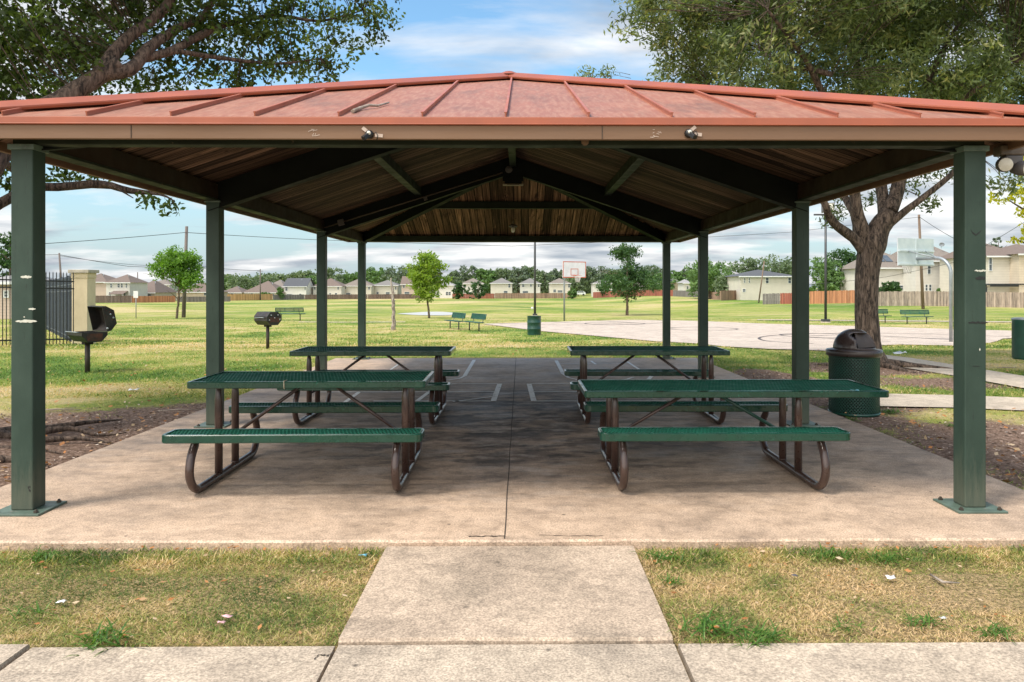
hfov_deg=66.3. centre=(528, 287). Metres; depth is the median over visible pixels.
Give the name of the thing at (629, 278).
lawn tree
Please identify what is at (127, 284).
house
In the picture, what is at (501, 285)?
house
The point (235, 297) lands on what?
wooden fence
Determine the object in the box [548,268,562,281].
background tree
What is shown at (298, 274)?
distant wood
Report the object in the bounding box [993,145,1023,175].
flood light
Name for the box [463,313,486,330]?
park bench
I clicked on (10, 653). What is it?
pavement
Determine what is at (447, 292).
house
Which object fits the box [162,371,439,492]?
picnic table
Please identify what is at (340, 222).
junction box
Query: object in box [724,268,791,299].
house
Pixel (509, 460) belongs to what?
pavement joint
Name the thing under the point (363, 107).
fallen branch
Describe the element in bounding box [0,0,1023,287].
sky
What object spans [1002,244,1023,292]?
house
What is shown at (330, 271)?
background tree
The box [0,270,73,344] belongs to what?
iron fence
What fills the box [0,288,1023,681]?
ground
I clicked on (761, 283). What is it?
utility pole
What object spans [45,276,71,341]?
iron fence
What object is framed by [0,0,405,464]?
oak tree
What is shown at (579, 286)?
background tree
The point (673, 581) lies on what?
weed clump
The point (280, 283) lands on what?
house
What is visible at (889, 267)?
house
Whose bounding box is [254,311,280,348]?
park grill
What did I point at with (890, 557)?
weed clump
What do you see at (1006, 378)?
path
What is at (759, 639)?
weed clump
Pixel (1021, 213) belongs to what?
yellow tree
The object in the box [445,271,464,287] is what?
background tree
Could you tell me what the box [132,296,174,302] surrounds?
wooden fence
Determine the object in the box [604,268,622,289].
background tree
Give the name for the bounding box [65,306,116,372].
park grill
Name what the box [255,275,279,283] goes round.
background tree
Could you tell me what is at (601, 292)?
bush
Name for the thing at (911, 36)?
shade tree
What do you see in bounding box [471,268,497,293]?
background tree
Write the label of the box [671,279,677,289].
house
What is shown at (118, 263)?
power line
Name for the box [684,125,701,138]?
security camera
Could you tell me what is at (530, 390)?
court markings
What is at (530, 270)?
background tree
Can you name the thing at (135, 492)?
patio slab
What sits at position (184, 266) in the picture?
young tree
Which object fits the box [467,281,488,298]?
bush
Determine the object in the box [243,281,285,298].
house
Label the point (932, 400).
path
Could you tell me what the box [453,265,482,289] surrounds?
background tree
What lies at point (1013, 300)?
wooden fence
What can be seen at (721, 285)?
background tree
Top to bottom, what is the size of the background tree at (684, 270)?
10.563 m
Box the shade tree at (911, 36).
[574,0,1023,372]
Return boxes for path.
[399,312,452,314]
[757,319,1011,321]
[827,394,1023,409]
[886,355,1023,387]
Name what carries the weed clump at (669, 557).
on the ground at (520, 310)
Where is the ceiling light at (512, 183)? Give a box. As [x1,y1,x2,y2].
[503,181,522,185]
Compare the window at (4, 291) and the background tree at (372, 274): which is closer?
the window at (4, 291)
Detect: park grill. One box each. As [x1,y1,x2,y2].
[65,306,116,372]
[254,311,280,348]
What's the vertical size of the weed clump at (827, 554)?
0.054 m
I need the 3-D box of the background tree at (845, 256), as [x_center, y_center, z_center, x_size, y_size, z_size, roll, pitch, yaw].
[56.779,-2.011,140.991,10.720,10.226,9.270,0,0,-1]
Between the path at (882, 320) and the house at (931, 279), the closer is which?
the path at (882, 320)
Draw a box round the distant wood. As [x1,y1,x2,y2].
[224,270,712,295]
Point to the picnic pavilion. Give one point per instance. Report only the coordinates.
(640, 167)
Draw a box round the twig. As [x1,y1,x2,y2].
[930,573,959,583]
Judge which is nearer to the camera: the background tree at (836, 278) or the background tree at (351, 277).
the background tree at (836, 278)
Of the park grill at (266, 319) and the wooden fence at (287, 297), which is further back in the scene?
the wooden fence at (287, 297)
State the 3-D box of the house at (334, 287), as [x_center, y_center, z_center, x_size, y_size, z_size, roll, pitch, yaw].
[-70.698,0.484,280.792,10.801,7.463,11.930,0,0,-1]
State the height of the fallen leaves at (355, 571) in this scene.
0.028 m
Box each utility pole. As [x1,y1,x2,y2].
[58,253,61,277]
[182,226,187,317]
[260,269,260,299]
[758,261,764,302]
[918,215,924,308]
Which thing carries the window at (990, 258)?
in the house at (997, 265)
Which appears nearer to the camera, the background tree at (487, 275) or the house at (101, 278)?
the house at (101, 278)
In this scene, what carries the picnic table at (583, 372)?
on the patio slab
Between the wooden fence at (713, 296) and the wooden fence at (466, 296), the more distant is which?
the wooden fence at (466, 296)
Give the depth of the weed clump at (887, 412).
9.70 m
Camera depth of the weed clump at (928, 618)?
3.62 m
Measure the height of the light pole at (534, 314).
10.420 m
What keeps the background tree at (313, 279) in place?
on the ground at (520, 310)
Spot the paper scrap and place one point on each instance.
(890, 577)
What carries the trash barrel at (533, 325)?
on the ground at (520, 310)
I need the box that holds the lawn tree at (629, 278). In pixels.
[596,242,661,314]
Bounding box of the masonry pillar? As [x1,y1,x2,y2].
[68,270,98,343]
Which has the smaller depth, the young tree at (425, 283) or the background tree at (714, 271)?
the young tree at (425, 283)
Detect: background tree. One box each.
[0,231,10,276]
[224,277,233,289]
[225,273,262,289]
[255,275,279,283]
[306,275,316,284]
[315,267,349,283]
[342,271,357,283]
[366,266,386,283]
[379,265,409,283]
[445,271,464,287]
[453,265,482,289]
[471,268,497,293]
[488,268,514,288]
[508,266,530,292]
[519,265,539,292]
[531,270,555,292]
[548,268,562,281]
[565,269,594,295]
[578,266,609,286]
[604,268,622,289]
[637,265,661,286]
[644,272,679,289]
[671,270,687,280]
[680,268,696,280]
[684,257,734,298]
[712,275,728,295]
[726,256,770,272]
[764,254,791,274]
[809,256,844,299]
[820,248,856,289]
[879,280,901,302]
[991,237,1005,247]
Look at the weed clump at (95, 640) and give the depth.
3.43 m
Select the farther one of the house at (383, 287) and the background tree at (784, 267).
the house at (383, 287)
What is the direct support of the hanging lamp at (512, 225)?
hanging from the picnic pavilion
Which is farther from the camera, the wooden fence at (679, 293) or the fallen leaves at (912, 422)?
the wooden fence at (679, 293)
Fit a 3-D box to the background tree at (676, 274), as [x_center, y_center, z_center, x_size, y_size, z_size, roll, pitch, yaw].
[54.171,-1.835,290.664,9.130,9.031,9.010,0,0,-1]
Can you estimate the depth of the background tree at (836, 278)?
133.56 m
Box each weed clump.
[4,598,72,619]
[6,543,69,565]
[63,617,150,657]
[633,548,698,564]
[648,572,685,585]
[667,608,785,644]
[717,618,802,648]
[798,542,861,561]
[816,613,876,634]
[843,415,861,421]
[850,545,932,565]
[880,406,908,413]
[891,611,952,630]
[963,618,1019,642]
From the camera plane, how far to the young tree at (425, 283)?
61.27 m
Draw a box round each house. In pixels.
[0,276,52,318]
[96,273,114,295]
[104,274,148,302]
[148,280,176,300]
[158,279,177,290]
[176,283,228,299]
[226,286,245,293]
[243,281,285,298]
[274,280,284,287]
[283,278,313,297]
[311,278,344,298]
[345,279,373,297]
[374,280,401,297]
[400,276,416,293]
[430,279,455,297]
[462,278,484,293]
[489,278,512,296]
[519,278,540,296]
[549,278,570,297]
[590,280,611,296]
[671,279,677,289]
[678,279,689,290]
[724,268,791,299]
[839,252,903,302]
[891,247,947,302]
[940,241,1011,305]
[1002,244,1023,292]
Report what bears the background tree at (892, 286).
on the ground at (520, 310)
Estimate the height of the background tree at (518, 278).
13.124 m
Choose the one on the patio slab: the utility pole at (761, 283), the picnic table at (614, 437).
the picnic table at (614, 437)
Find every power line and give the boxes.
[0,232,185,246]
[53,254,259,270]
[63,256,205,266]
[188,217,916,245]
[818,222,1023,283]
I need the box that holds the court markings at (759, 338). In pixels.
[505,320,1009,343]
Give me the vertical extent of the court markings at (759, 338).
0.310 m
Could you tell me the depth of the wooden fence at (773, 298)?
127.83 m
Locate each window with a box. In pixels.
[3,290,8,297]
[927,266,930,273]
[989,257,992,270]
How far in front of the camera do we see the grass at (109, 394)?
15.31 m
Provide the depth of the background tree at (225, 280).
331.99 m
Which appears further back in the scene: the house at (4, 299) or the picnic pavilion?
the house at (4, 299)
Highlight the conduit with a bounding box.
[314,172,502,231]
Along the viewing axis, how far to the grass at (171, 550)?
4.52 m
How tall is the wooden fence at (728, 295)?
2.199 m
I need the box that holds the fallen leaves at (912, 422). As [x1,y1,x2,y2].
[0,341,1023,481]
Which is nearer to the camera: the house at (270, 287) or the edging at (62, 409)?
the edging at (62, 409)
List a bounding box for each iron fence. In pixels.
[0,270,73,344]
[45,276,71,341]
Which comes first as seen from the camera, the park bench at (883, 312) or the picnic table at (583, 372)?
the picnic table at (583, 372)
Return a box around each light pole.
[532,242,537,315]
[814,203,834,322]
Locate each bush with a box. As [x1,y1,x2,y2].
[276,287,284,298]
[452,282,468,298]
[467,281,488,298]
[567,288,576,298]
[598,283,610,295]
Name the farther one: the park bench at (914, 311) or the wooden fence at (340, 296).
the wooden fence at (340, 296)
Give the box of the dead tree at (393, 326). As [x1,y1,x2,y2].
[390,278,395,329]
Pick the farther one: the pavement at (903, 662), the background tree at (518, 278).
the background tree at (518, 278)
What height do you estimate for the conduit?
1.022 m
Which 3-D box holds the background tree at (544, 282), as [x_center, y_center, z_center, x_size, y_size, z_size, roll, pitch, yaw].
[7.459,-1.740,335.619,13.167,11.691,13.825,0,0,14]
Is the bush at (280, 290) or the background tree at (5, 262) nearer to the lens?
the background tree at (5, 262)
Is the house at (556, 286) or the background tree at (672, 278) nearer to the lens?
the background tree at (672, 278)
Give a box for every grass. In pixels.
[0,317,1013,347]
[0,346,1023,398]
[0,396,1023,565]
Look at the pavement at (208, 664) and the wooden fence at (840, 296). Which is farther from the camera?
the wooden fence at (840, 296)
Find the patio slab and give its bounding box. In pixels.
[0,358,1023,555]
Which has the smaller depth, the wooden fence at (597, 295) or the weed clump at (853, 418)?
the weed clump at (853, 418)
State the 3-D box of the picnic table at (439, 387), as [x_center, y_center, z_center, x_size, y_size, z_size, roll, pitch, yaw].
[-1.771,1.107,9.113,1.834,0.785,1.580,0,0,-1]
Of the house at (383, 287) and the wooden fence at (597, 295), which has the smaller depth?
the wooden fence at (597, 295)
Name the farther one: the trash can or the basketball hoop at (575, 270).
the basketball hoop at (575, 270)
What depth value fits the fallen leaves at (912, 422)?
8.99 m
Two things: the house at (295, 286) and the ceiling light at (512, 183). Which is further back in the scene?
the house at (295, 286)
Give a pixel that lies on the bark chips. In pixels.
(732, 372)
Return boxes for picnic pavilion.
[0,71,1023,516]
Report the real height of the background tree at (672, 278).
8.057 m
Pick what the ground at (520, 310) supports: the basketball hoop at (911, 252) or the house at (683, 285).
the house at (683, 285)
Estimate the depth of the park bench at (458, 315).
41.13 m
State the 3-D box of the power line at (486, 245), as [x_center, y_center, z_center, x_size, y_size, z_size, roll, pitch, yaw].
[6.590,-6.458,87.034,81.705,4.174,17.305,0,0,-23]
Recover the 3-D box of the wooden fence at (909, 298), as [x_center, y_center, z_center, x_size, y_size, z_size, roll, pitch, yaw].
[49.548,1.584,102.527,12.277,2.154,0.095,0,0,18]
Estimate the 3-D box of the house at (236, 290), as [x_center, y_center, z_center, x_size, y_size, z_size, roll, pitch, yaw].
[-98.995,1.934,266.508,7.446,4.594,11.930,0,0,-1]
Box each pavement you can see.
[0,644,29,670]
[0,646,334,681]
[320,644,689,681]
[678,642,1023,681]
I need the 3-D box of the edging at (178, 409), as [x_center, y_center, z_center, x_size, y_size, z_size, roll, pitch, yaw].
[-4.335,1.523,9.736,0.501,0.026,0.027,0,0,-8]
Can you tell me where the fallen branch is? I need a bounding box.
[351,102,389,112]
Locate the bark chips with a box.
[0,362,1023,484]
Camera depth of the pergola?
102.72 m
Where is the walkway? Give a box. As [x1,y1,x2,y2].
[338,546,672,644]
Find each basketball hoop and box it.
[562,261,585,320]
[897,238,952,341]
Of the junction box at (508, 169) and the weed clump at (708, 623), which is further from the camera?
the junction box at (508, 169)
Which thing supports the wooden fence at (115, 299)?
on the ground at (520, 310)
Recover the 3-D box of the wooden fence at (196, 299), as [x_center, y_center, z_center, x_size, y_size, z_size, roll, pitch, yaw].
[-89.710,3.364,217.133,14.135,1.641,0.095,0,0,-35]
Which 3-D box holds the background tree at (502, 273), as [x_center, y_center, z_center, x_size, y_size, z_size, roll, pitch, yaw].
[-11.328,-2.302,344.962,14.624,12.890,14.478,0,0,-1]
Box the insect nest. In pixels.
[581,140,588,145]
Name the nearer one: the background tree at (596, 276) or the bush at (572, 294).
the bush at (572, 294)
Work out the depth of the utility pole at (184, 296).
63.01 m
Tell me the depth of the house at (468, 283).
291.81 m
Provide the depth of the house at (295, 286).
270.03 m
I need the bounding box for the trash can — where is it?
[826,329,882,416]
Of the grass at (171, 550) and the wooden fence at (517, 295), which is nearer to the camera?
the grass at (171, 550)
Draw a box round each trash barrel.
[527,316,540,334]
[1011,317,1023,359]
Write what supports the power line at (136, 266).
attached to the utility pole at (60, 271)
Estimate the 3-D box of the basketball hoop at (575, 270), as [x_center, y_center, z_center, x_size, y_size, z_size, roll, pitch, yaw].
[2.821,0.319,51.873,1.602,4.020,1.534,0,0,23]
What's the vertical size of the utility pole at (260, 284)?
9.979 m
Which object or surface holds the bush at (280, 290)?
on the ground at (520, 310)
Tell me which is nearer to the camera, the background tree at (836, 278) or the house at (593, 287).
the background tree at (836, 278)
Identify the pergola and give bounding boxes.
[986,284,1023,291]
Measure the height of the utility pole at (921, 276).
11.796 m
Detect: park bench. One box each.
[275,308,305,320]
[444,312,465,329]
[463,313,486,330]
[878,309,891,322]
[900,310,933,323]
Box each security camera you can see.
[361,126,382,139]
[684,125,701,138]
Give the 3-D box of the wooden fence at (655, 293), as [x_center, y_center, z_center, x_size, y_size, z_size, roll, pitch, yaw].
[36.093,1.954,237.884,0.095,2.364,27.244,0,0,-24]
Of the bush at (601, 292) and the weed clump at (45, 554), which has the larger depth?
the bush at (601, 292)
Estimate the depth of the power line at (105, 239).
57.25 m
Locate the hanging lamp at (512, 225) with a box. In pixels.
[509,220,516,231]
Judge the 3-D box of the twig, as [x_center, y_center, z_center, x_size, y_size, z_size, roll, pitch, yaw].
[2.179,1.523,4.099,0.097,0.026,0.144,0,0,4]
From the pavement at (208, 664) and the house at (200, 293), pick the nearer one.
the pavement at (208, 664)
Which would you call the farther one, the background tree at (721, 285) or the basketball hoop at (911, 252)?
the background tree at (721, 285)
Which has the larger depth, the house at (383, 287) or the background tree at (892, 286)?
the house at (383, 287)
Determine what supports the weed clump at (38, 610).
on the ground at (520, 310)
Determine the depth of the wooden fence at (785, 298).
126.60 m
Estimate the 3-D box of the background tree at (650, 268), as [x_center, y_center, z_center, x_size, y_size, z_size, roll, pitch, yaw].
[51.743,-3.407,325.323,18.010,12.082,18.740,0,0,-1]
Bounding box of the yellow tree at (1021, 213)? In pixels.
[986,156,1023,244]
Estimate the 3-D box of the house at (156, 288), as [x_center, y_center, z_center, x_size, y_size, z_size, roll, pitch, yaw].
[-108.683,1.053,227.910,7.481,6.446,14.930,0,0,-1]
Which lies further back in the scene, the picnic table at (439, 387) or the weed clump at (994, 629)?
the picnic table at (439, 387)
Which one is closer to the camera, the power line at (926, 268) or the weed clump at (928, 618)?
the weed clump at (928, 618)
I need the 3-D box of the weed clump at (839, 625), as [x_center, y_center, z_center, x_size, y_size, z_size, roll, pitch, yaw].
[1.442,1.534,3.572,0.273,0.040,0.203,0,0,-40]
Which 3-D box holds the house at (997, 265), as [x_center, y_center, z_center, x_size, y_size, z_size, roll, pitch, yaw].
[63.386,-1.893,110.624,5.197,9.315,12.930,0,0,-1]
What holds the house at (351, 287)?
on the ground at (520, 310)
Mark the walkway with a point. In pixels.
(458, 595)
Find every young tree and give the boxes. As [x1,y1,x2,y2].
[144,245,205,318]
[403,249,451,317]
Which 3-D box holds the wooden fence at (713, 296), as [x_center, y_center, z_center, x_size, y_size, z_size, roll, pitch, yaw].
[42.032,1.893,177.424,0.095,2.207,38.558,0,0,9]
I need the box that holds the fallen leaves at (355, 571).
[2,544,1016,636]
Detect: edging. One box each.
[45,408,81,409]
[158,409,199,410]
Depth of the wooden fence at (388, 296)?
268.95 m
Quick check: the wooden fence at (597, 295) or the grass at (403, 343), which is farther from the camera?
the wooden fence at (597, 295)
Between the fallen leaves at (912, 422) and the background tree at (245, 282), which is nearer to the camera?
the fallen leaves at (912, 422)
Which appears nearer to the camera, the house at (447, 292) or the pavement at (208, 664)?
the pavement at (208, 664)
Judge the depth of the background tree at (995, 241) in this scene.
120.64 m
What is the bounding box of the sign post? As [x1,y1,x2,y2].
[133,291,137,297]
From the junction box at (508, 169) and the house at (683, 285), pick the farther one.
the house at (683, 285)
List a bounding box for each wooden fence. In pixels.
[96,295,131,302]
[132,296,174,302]
[177,296,230,301]
[227,294,272,300]
[273,294,304,299]
[305,294,366,299]
[368,294,419,298]
[452,293,494,298]
[495,293,568,298]
[593,291,623,297]
[630,290,672,295]
[673,290,697,296]
[710,291,720,299]
[721,290,735,300]
[763,293,779,303]
[780,293,791,303]
[810,290,854,303]
[878,291,948,305]
[986,292,1023,307]
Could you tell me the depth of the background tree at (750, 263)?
198.95 m
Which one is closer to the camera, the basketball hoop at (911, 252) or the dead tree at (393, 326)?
the basketball hoop at (911, 252)
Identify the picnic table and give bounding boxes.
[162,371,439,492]
[277,346,459,424]
[564,346,729,423]
[578,379,888,490]
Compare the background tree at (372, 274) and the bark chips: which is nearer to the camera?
the bark chips
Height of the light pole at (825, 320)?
7.797 m
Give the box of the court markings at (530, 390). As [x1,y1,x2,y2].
[343,360,652,401]
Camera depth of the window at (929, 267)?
118.61 m
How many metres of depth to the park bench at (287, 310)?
53.20 m
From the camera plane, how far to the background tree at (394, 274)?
327.24 m
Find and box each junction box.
[337,219,344,225]
[505,166,511,172]
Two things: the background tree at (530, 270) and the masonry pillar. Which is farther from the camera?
the background tree at (530, 270)
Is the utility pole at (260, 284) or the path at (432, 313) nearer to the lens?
the path at (432, 313)
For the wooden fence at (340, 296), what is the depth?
260.62 m
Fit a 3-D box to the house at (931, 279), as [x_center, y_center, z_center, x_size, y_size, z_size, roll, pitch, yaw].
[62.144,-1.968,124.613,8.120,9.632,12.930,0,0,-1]
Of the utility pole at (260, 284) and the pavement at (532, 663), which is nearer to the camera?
the pavement at (532, 663)
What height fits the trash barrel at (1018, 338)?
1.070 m
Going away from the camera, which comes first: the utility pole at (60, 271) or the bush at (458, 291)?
the utility pole at (60, 271)
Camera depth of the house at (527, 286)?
292.02 m
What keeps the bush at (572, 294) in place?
on the ground at (520, 310)
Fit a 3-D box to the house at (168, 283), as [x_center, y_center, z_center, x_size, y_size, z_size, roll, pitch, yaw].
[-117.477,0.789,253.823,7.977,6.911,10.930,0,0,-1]
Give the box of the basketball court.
[489,320,1011,350]
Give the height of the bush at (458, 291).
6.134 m

